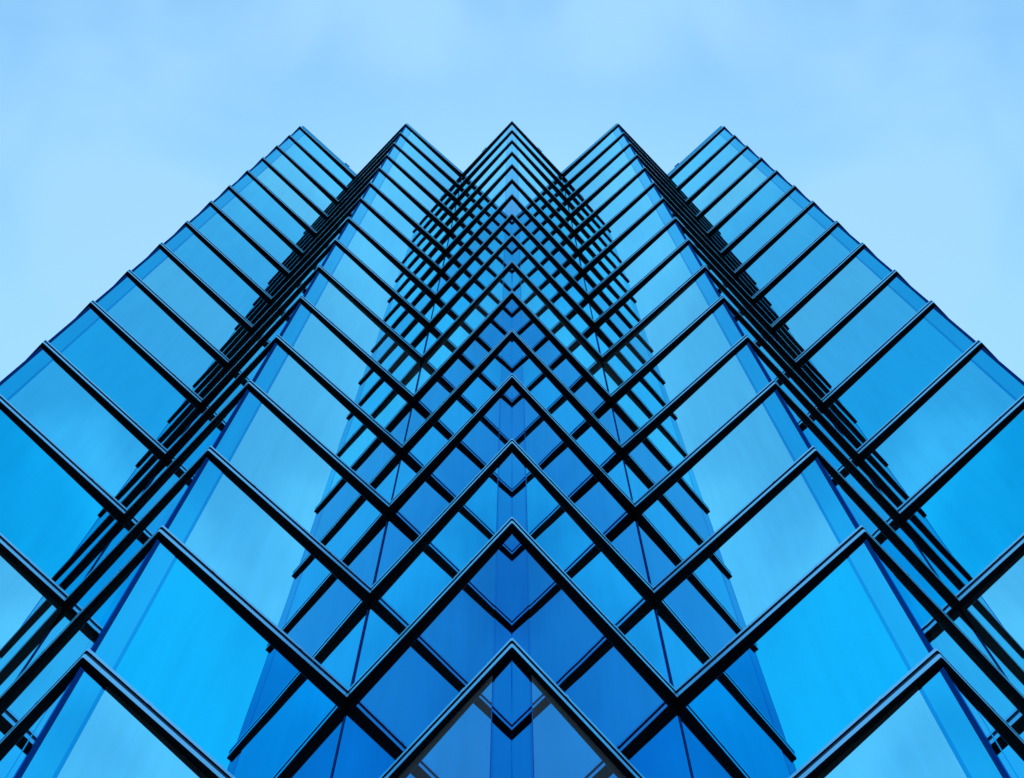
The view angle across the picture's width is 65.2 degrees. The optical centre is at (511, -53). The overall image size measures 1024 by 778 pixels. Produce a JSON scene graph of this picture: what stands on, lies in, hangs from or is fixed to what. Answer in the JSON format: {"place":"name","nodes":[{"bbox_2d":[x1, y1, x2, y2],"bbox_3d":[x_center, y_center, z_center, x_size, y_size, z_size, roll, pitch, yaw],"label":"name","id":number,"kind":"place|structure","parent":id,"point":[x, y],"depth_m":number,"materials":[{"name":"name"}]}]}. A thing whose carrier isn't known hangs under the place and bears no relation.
{"place":"outdoors","nodes":[
{"label":"outdoors","id":0,"kind":"place"},
{"bbox_2d":[0,121,1023,777],"bbox_3d":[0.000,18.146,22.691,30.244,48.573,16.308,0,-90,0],"label":"office tower","id":1,"kind":"structure","parent":0,"point":[510,451],"depth_m":17.34,"materials":[{"name":"blue glass"},{"name":"metal"},{"name":"black paint"}]},
{"bbox_2d":[0,0,1023,380],"label":"sky","id":2,"kind":"structure","parent":0,"point":[121,121],"materials":[{"name":"blue"}]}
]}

